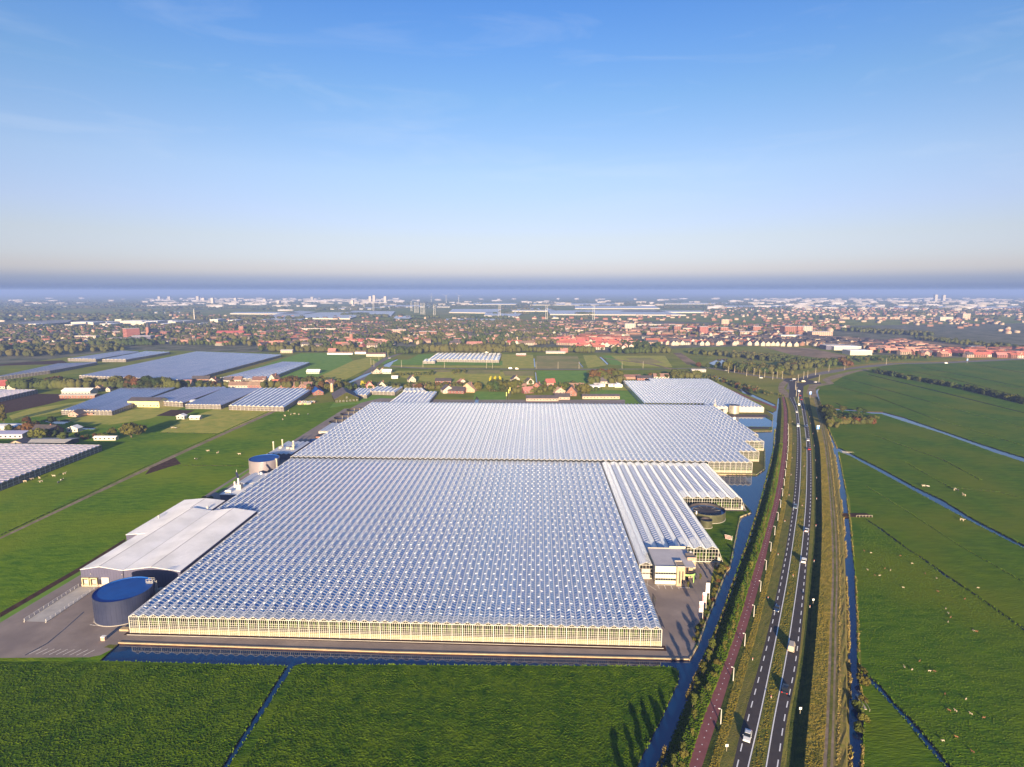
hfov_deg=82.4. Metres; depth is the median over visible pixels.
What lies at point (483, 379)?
field
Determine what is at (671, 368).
road
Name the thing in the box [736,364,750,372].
tree
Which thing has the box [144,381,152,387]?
tree
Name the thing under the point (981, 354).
house
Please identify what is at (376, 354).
house
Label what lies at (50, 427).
house
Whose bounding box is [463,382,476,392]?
house
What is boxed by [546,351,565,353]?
house
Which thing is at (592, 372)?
tree
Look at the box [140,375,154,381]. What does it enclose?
tree
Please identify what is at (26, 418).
tree
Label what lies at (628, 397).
field
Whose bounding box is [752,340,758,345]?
house
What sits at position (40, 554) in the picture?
meadow
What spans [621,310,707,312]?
glasshouse
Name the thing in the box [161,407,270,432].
field
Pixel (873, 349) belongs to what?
house
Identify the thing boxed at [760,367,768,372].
tree
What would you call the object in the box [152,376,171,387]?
tree
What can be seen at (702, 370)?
house
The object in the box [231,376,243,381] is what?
house
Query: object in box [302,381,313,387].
house
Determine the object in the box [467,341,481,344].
house
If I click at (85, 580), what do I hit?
dock door
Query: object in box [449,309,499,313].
glasshouse
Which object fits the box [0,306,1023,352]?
town houses
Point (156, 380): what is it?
tree
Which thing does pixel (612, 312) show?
glasshouse
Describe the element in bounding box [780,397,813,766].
grass verge
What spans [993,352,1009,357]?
house
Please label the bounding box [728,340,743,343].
house
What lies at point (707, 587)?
banner
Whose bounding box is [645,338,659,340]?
house
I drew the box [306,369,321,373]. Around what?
house
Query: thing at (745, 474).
quay wall
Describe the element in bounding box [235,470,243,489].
flue stack
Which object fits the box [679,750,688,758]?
sapling
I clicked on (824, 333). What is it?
town building
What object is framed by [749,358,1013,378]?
sand verge
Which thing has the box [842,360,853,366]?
tree
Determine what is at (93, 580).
dock door
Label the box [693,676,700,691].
tree
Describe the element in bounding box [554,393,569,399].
house
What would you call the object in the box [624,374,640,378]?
house
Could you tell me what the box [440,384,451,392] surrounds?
house
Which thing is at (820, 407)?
tree
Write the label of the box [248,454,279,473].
water tank
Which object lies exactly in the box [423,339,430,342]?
house
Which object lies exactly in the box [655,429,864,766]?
reeds
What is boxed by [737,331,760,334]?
town building
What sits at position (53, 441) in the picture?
house
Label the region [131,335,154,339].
town building
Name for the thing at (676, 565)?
office building
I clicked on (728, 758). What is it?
grass verge
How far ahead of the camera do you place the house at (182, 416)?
529.56 m
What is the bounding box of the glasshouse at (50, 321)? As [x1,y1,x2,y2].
[5,319,70,326]
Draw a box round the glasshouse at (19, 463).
[0,444,101,490]
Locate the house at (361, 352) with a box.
[355,350,366,353]
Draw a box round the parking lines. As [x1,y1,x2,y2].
[34,564,714,655]
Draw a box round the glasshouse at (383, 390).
[370,386,402,394]
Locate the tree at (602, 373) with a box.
[597,369,607,376]
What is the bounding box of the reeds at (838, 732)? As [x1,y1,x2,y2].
[828,443,848,765]
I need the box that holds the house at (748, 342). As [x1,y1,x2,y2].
[745,340,751,345]
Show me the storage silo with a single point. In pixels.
(734, 408)
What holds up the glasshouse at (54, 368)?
on the ground at (456, 297)
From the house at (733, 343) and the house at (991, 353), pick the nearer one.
the house at (991, 353)
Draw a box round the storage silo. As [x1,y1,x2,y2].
[729,404,739,413]
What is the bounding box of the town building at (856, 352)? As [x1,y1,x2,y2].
[842,349,871,354]
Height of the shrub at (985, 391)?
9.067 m
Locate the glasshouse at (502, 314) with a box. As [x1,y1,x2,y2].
[484,312,521,317]
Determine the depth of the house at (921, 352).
1051.88 m
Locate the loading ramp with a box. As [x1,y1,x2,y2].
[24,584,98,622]
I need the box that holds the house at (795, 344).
[792,341,798,346]
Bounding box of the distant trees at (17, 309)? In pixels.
[0,300,1023,320]
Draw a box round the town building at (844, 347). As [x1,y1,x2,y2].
[831,345,861,349]
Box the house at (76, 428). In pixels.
[66,424,82,431]
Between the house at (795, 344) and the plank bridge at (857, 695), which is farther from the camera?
the house at (795, 344)
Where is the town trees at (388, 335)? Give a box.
[0,318,962,355]
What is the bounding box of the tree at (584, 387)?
[576,383,589,392]
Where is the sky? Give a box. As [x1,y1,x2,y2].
[0,0,1023,292]
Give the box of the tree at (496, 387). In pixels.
[487,381,498,390]
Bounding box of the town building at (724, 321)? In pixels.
[720,319,728,323]
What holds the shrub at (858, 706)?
on the canal bank at (590, 657)
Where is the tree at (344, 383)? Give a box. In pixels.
[342,381,350,385]
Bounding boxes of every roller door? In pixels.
[101,577,108,584]
[641,569,649,578]
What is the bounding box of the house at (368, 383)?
[365,381,374,388]
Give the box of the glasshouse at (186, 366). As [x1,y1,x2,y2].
[79,351,281,379]
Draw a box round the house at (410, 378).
[407,375,415,381]
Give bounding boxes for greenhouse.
[61,388,97,393]
[127,457,663,648]
[290,402,763,473]
[319,423,339,433]
[601,461,744,578]
[623,378,763,411]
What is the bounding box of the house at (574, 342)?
[570,341,585,344]
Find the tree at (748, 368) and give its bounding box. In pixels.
[744,365,751,370]
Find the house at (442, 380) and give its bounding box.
[435,378,451,382]
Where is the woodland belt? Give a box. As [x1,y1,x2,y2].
[0,316,1023,438]
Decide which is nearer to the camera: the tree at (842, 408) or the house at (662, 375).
the tree at (842, 408)
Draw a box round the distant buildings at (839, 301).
[8,297,1023,310]
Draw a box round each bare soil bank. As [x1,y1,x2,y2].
[0,539,125,616]
[145,457,180,474]
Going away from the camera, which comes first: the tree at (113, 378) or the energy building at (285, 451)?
the energy building at (285, 451)
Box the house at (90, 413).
[76,409,99,414]
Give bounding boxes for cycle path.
[689,397,787,766]
[700,378,776,408]
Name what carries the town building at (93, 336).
on the town ground at (988, 333)
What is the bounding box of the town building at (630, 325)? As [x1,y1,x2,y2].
[624,323,635,328]
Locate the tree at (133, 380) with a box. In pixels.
[129,377,138,384]
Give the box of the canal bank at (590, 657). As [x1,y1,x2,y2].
[2,359,1023,766]
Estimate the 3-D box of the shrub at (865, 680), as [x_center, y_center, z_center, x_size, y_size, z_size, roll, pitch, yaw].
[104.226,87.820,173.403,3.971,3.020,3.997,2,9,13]
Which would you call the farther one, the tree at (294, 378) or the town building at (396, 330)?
the town building at (396, 330)
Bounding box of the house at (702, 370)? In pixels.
[690,369,705,371]
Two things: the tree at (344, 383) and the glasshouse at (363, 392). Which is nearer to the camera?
the glasshouse at (363, 392)
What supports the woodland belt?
on the ground at (456, 297)
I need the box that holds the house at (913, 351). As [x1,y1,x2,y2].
[911,349,928,354]
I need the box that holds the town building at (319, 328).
[301,328,335,329]
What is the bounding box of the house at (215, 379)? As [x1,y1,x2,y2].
[208,377,219,382]
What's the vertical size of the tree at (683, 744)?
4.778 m
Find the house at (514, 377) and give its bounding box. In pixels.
[510,375,519,380]
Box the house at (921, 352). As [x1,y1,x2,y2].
[917,350,933,355]
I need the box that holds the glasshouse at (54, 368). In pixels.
[0,362,97,379]
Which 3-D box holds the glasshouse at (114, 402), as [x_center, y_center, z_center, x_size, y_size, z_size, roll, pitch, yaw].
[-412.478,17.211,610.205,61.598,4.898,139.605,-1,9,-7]
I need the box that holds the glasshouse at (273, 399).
[228,387,311,411]
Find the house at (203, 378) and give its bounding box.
[192,376,211,381]
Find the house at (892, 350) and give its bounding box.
[883,347,897,352]
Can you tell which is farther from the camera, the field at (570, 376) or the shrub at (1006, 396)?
the field at (570, 376)
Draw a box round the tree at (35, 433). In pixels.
[28,428,48,437]
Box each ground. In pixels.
[0,293,1023,685]
[0,320,1023,363]
[0,409,746,657]
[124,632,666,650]
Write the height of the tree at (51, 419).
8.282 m
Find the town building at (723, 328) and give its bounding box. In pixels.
[718,327,727,330]
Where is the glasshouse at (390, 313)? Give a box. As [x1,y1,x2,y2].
[347,311,394,316]
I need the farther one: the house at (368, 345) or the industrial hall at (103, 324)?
the industrial hall at (103, 324)
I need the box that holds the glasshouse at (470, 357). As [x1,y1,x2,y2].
[429,353,501,362]
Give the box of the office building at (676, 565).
[647,546,696,585]
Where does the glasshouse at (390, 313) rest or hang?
on the ground at (456, 297)
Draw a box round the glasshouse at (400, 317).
[393,316,411,319]
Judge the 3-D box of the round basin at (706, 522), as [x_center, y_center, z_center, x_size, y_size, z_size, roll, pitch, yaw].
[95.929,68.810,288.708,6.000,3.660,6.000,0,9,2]
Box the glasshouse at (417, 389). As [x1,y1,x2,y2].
[402,387,425,391]
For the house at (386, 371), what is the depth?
820.65 m
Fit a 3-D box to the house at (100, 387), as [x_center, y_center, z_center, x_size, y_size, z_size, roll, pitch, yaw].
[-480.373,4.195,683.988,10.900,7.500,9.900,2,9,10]
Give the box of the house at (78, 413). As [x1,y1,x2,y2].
[68,409,86,416]
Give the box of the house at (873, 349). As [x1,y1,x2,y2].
[867,347,876,351]
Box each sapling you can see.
[678,761,685,766]
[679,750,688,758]
[692,708,697,717]
[700,693,704,703]
[704,682,711,690]
[710,671,717,676]
[714,658,721,664]
[723,640,727,649]
[727,629,733,638]
[739,591,744,600]
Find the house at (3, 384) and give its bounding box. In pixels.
[0,379,6,388]
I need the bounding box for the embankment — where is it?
[804,397,831,766]
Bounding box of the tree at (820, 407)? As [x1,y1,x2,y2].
[817,404,833,411]
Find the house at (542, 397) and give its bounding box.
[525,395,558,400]
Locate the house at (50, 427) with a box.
[31,424,63,435]
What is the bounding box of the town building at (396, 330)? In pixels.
[392,329,406,332]
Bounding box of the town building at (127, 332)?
[122,328,139,336]
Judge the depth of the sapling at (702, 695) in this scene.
162.76 m
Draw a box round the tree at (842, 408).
[839,405,846,412]
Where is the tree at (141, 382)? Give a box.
[136,378,146,387]
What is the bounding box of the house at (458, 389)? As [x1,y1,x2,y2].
[447,386,465,393]
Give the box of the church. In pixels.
[145,323,158,334]
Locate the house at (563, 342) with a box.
[556,341,569,344]
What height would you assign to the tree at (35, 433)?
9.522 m
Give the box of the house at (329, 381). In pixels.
[324,379,334,386]
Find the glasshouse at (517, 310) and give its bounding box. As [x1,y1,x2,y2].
[512,308,554,311]
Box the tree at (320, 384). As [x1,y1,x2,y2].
[318,381,323,387]
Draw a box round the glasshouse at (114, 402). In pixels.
[61,387,174,414]
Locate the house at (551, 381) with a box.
[545,378,555,384]
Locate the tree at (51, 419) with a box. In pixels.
[47,415,56,422]
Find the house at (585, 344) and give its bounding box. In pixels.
[581,343,600,346]
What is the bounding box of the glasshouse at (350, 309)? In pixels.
[330,308,370,309]
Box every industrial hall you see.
[71,321,97,323]
[88,321,104,324]
[102,323,122,325]
[120,320,152,323]
[131,322,156,324]
[145,320,166,323]
[210,319,225,321]
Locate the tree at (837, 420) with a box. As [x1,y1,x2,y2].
[829,416,841,422]
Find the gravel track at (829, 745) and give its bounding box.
[814,397,836,766]
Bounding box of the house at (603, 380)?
[600,377,616,383]
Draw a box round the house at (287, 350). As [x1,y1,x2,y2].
[280,349,293,352]
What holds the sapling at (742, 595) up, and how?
on the rough verge at (781, 441)
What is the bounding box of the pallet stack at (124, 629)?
[119,627,131,630]
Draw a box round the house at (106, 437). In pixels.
[92,436,118,439]
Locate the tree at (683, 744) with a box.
[679,740,686,751]
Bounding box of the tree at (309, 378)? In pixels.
[304,375,317,381]
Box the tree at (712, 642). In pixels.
[709,637,715,647]
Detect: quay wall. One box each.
[118,642,689,660]
[689,504,751,658]
[718,450,764,474]
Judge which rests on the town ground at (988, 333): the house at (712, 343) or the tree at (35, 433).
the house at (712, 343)
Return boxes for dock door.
[81,577,89,585]
[89,577,98,585]
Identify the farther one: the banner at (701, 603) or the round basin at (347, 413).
the round basin at (347, 413)
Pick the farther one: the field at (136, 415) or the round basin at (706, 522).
the field at (136, 415)
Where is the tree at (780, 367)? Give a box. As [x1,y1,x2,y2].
[774,365,784,374]
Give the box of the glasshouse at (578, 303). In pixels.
[533,303,618,304]
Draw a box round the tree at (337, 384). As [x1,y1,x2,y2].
[335,381,341,388]
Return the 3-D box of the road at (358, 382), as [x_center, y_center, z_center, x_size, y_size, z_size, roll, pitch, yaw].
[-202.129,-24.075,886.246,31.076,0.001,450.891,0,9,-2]
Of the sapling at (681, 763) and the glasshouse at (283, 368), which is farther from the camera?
the glasshouse at (283, 368)
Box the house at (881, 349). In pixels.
[876,347,885,352]
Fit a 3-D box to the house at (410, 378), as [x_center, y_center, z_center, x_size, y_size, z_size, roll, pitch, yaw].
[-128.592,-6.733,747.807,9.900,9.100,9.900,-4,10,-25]
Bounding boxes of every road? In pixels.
[47,398,624,594]
[349,353,402,390]
[381,366,480,368]
[523,367,783,378]
[786,358,1023,388]
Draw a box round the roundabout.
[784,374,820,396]
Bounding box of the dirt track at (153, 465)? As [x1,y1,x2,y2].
[0,396,315,538]
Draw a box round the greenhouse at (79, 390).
[61,388,97,393]
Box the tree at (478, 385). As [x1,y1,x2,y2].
[474,382,481,390]
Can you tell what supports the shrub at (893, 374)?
on the meadow at (892, 738)
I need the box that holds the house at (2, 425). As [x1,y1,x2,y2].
[0,423,21,429]
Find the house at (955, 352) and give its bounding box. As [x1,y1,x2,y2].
[951,350,964,355]
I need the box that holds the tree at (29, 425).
[21,421,39,429]
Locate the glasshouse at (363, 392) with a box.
[353,388,372,397]
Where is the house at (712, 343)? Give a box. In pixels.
[710,340,725,344]
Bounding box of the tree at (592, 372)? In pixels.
[588,369,599,376]
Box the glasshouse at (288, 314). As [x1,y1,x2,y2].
[269,311,311,317]
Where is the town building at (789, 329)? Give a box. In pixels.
[780,326,796,333]
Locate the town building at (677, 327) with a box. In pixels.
[672,326,680,329]
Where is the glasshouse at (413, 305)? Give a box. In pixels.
[381,305,449,306]
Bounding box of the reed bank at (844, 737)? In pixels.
[816,396,849,766]
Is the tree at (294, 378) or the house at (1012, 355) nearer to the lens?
the tree at (294, 378)
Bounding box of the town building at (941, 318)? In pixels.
[935,317,952,320]
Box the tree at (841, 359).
[838,357,846,362]
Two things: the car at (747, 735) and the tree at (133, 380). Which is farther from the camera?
the tree at (133, 380)
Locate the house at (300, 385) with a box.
[278,382,302,387]
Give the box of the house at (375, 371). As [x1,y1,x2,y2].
[371,367,380,373]
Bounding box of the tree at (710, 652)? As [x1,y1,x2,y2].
[706,649,712,661]
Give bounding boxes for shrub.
[718,564,726,570]
[851,699,863,713]
[853,721,865,732]
[856,672,870,685]
[856,713,870,722]
[858,694,868,702]
[859,666,867,674]
[890,371,898,376]
[932,379,940,384]
[949,382,957,387]
[961,384,971,389]
[980,388,989,394]
[1003,394,1014,400]
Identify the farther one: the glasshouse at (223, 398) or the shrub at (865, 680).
the glasshouse at (223, 398)
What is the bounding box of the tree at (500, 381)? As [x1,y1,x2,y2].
[497,379,507,386]
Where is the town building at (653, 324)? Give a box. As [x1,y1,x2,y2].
[637,324,674,325]
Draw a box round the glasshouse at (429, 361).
[423,359,435,363]
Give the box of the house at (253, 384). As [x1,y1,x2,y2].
[247,381,262,387]
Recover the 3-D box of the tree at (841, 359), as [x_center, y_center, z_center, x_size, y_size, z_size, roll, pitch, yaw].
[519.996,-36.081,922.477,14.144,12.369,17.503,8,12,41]
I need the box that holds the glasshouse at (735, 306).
[725,305,777,307]
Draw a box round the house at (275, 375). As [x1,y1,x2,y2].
[268,373,279,380]
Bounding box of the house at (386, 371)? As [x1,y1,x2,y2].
[382,369,391,373]
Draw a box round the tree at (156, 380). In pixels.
[151,377,161,385]
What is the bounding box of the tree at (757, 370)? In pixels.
[753,367,761,373]
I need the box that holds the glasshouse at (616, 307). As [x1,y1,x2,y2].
[575,306,659,308]
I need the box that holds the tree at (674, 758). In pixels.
[670,752,677,766]
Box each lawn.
[694,573,723,643]
[704,506,749,562]
[728,442,763,473]
[730,409,772,431]
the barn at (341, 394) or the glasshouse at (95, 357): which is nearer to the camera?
the barn at (341, 394)
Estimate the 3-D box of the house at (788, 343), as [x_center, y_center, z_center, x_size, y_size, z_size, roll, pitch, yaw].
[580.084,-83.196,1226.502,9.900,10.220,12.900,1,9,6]
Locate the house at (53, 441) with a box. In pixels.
[27,438,78,443]
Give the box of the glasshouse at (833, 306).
[780,305,877,307]
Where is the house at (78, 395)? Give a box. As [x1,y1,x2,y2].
[59,394,99,397]
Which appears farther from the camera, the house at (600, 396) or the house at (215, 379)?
the house at (215, 379)
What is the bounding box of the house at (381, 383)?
[377,380,385,386]
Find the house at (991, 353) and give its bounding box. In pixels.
[987,351,993,356]
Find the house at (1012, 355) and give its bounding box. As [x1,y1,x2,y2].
[1008,352,1020,357]
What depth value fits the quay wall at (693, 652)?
228.07 m
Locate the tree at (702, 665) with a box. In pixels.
[699,660,706,673]
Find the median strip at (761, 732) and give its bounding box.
[749,397,806,766]
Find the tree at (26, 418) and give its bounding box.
[21,416,30,421]
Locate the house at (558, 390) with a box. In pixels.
[553,386,564,392]
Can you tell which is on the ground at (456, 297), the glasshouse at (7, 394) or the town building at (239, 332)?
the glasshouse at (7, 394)
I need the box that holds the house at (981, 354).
[973,352,987,356]
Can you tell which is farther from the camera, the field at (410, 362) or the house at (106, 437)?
the field at (410, 362)
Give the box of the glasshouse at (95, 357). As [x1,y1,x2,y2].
[67,350,137,361]
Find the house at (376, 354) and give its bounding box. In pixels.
[366,352,386,356]
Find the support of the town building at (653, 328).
on the town ground at (988, 333)
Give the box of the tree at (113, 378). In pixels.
[107,375,122,381]
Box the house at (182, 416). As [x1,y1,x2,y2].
[176,413,186,418]
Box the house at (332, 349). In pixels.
[328,348,336,351]
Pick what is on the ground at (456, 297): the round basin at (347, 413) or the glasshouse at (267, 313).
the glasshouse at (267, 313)
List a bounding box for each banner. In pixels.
[699,601,703,618]
[702,592,706,602]
[706,583,709,593]
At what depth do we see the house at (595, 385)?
687.62 m
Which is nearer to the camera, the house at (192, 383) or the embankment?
the embankment
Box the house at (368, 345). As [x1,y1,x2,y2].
[366,343,376,347]
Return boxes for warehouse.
[80,498,256,587]
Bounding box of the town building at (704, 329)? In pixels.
[697,326,707,333]
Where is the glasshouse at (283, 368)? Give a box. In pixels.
[220,361,309,381]
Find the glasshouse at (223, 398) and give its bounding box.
[185,387,259,408]
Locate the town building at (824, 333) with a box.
[807,331,832,335]
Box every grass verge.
[0,571,80,621]
[215,470,248,492]
[702,397,788,766]
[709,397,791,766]
[719,397,796,766]
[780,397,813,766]
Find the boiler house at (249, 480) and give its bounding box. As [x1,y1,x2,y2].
[220,472,268,500]
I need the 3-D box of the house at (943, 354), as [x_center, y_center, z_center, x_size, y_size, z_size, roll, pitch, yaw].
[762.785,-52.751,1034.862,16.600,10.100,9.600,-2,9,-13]
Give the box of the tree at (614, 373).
[609,368,620,376]
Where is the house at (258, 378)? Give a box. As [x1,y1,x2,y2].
[252,376,266,380]
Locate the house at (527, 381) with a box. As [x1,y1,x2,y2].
[524,377,533,383]
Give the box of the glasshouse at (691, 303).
[665,303,727,303]
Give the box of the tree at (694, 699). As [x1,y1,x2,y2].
[689,691,697,707]
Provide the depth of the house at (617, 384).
705.82 m
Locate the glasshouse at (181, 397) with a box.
[155,386,224,406]
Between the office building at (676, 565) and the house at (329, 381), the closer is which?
the office building at (676, 565)
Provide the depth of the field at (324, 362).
962.77 m
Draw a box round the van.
[787,640,794,651]
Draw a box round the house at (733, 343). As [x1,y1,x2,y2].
[730,340,736,345]
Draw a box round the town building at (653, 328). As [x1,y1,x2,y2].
[648,327,667,330]
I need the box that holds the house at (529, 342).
[518,341,533,344]
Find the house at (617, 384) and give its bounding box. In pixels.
[614,382,621,386]
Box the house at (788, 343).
[785,341,791,346]
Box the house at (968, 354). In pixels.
[962,351,977,357]
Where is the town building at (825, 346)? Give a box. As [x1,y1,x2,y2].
[819,344,850,349]
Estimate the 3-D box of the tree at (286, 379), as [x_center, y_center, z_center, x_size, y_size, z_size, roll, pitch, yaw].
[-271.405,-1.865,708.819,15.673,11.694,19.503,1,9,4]
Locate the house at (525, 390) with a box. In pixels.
[521,386,533,393]
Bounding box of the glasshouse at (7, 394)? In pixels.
[0,389,37,401]
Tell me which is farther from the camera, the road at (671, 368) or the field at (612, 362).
the field at (612, 362)
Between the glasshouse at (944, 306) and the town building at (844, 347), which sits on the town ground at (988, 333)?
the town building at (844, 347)
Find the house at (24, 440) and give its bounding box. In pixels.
[8,437,30,443]
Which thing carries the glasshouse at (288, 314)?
on the ground at (456, 297)
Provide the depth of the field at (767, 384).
923.60 m
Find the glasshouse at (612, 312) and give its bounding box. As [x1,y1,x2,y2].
[548,310,685,315]
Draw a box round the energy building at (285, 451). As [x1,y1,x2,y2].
[267,441,309,459]
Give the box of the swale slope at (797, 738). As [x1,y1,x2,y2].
[786,397,821,766]
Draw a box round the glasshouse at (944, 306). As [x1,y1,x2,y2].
[890,306,1021,308]
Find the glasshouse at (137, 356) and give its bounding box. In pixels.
[102,351,169,361]
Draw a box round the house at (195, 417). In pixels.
[189,415,201,419]
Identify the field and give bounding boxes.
[0,360,66,365]
[0,394,69,412]
[10,401,84,420]
[67,406,183,424]
[157,410,193,415]
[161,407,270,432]
[231,353,352,377]
[323,357,382,380]
[330,395,395,407]
[371,359,501,364]
[391,365,499,367]
[393,371,533,384]
[409,354,433,359]
[434,370,451,371]
[465,370,499,373]
[473,391,505,399]
[500,354,533,367]
[503,371,533,375]
[536,356,581,368]
[537,371,587,383]
[583,355,605,367]
[590,390,639,403]
[602,385,626,389]
[603,355,622,364]
[612,356,671,366]
[626,358,662,362]
[634,347,892,393]
[673,353,695,364]
[765,347,851,358]
[903,338,963,345]
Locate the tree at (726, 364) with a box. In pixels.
[722,360,733,369]
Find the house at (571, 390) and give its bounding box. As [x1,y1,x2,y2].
[566,385,576,395]
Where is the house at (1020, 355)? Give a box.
[1016,353,1023,357]
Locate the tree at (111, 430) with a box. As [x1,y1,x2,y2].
[106,427,116,433]
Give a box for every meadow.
[0,402,357,661]
[0,661,677,766]
[816,360,1023,766]
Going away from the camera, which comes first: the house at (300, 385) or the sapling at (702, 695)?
the sapling at (702, 695)
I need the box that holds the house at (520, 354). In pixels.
[516,353,525,355]
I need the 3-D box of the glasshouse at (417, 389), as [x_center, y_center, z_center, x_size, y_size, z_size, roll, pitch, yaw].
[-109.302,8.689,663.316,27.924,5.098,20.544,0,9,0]
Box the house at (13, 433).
[0,430,27,437]
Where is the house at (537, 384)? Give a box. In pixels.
[533,381,541,387]
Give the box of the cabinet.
[100,635,106,640]
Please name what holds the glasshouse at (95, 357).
on the ground at (456, 297)
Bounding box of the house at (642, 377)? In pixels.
[636,375,652,379]
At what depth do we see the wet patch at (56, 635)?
197.01 m
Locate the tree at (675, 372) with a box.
[670,369,680,377]
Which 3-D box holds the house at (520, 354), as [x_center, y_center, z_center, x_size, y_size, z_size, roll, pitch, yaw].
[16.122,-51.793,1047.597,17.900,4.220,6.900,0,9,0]
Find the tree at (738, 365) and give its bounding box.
[734,362,747,369]
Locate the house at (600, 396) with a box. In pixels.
[581,394,619,398]
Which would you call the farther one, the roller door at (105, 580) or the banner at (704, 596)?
the roller door at (105, 580)
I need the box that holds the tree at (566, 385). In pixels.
[559,382,570,389]
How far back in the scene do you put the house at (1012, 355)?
1010.35 m
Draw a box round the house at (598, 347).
[593,345,604,349]
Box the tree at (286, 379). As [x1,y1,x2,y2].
[282,377,294,381]
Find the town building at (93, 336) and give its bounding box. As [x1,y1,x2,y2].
[75,335,98,339]
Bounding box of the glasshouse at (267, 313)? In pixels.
[230,312,298,314]
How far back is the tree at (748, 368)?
817.58 m
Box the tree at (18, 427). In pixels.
[13,425,21,429]
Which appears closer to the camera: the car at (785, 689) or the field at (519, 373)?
the car at (785, 689)
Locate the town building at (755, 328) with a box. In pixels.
[750,326,760,330]
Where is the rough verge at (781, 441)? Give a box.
[675,397,783,766]
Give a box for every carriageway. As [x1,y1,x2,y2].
[733,397,800,766]
[765,397,811,766]
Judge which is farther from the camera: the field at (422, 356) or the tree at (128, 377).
the field at (422, 356)
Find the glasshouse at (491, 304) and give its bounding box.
[452,303,516,304]
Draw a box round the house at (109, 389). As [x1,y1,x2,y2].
[106,386,113,391]
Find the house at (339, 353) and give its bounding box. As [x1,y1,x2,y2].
[327,352,353,354]
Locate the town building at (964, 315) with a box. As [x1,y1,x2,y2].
[957,313,970,319]
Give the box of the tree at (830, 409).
[821,406,836,412]
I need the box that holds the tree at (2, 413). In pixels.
[0,404,6,421]
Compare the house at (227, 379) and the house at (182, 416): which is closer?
the house at (182, 416)
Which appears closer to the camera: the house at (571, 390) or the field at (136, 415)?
the field at (136, 415)
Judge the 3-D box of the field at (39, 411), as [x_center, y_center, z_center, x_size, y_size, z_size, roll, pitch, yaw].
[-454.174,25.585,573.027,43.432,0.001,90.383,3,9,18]
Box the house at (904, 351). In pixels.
[897,349,911,354]
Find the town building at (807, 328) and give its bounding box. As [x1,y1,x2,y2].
[803,326,812,331]
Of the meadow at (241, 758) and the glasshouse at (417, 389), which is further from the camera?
the glasshouse at (417, 389)
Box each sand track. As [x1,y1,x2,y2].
[604,358,670,368]
[778,380,788,396]
[807,369,869,398]
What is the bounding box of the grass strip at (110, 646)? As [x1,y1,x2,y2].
[104,644,115,647]
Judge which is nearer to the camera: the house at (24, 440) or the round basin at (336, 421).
the house at (24, 440)
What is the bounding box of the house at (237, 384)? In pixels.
[228,382,248,387]
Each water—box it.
[17,357,1023,766]
[732,417,776,427]
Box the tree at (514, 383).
[507,378,522,387]
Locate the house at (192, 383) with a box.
[177,379,194,386]
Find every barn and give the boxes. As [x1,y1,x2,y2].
[127,397,167,406]
[311,386,323,394]
[331,387,358,402]
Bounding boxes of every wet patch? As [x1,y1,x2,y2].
[26,612,83,654]
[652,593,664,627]
[687,619,695,627]
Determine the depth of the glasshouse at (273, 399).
600.81 m
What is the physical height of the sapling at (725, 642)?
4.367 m
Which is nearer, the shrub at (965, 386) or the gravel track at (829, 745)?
the gravel track at (829, 745)
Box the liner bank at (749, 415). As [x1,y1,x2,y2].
[728,414,769,428]
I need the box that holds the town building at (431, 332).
[419,331,436,335]
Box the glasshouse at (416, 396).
[390,391,436,402]
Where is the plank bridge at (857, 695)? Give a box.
[855,690,869,711]
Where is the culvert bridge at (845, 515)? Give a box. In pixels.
[842,513,871,517]
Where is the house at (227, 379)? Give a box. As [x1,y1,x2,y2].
[223,376,232,382]
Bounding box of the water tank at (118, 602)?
[91,576,157,626]
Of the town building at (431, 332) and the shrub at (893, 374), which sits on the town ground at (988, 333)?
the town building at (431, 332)
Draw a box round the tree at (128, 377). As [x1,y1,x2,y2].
[124,375,135,379]
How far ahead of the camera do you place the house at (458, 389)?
663.44 m
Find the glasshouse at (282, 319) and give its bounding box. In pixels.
[262,318,303,319]
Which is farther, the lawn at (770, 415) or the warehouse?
the lawn at (770, 415)
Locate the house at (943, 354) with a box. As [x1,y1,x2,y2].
[937,351,948,356]
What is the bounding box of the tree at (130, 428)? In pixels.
[118,422,147,436]
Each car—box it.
[743,728,751,742]
[774,604,779,611]
[781,683,788,694]
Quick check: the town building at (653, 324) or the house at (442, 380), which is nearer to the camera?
the house at (442, 380)
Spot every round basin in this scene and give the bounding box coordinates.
[329,419,343,423]
[334,415,349,419]
[340,412,355,415]
[346,408,361,411]
[689,503,725,523]
[700,517,712,528]
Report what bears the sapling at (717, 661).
on the rough verge at (781, 441)
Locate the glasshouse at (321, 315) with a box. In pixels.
[284,312,368,318]
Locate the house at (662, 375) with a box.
[652,373,668,378]
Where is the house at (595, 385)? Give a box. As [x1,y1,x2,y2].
[589,384,599,387]
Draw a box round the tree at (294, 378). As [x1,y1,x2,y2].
[288,375,298,380]
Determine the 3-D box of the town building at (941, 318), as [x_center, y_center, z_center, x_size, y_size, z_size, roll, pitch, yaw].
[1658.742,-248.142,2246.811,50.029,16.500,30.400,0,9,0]
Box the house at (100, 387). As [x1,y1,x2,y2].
[95,384,105,390]
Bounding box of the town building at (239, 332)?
[216,331,245,334]

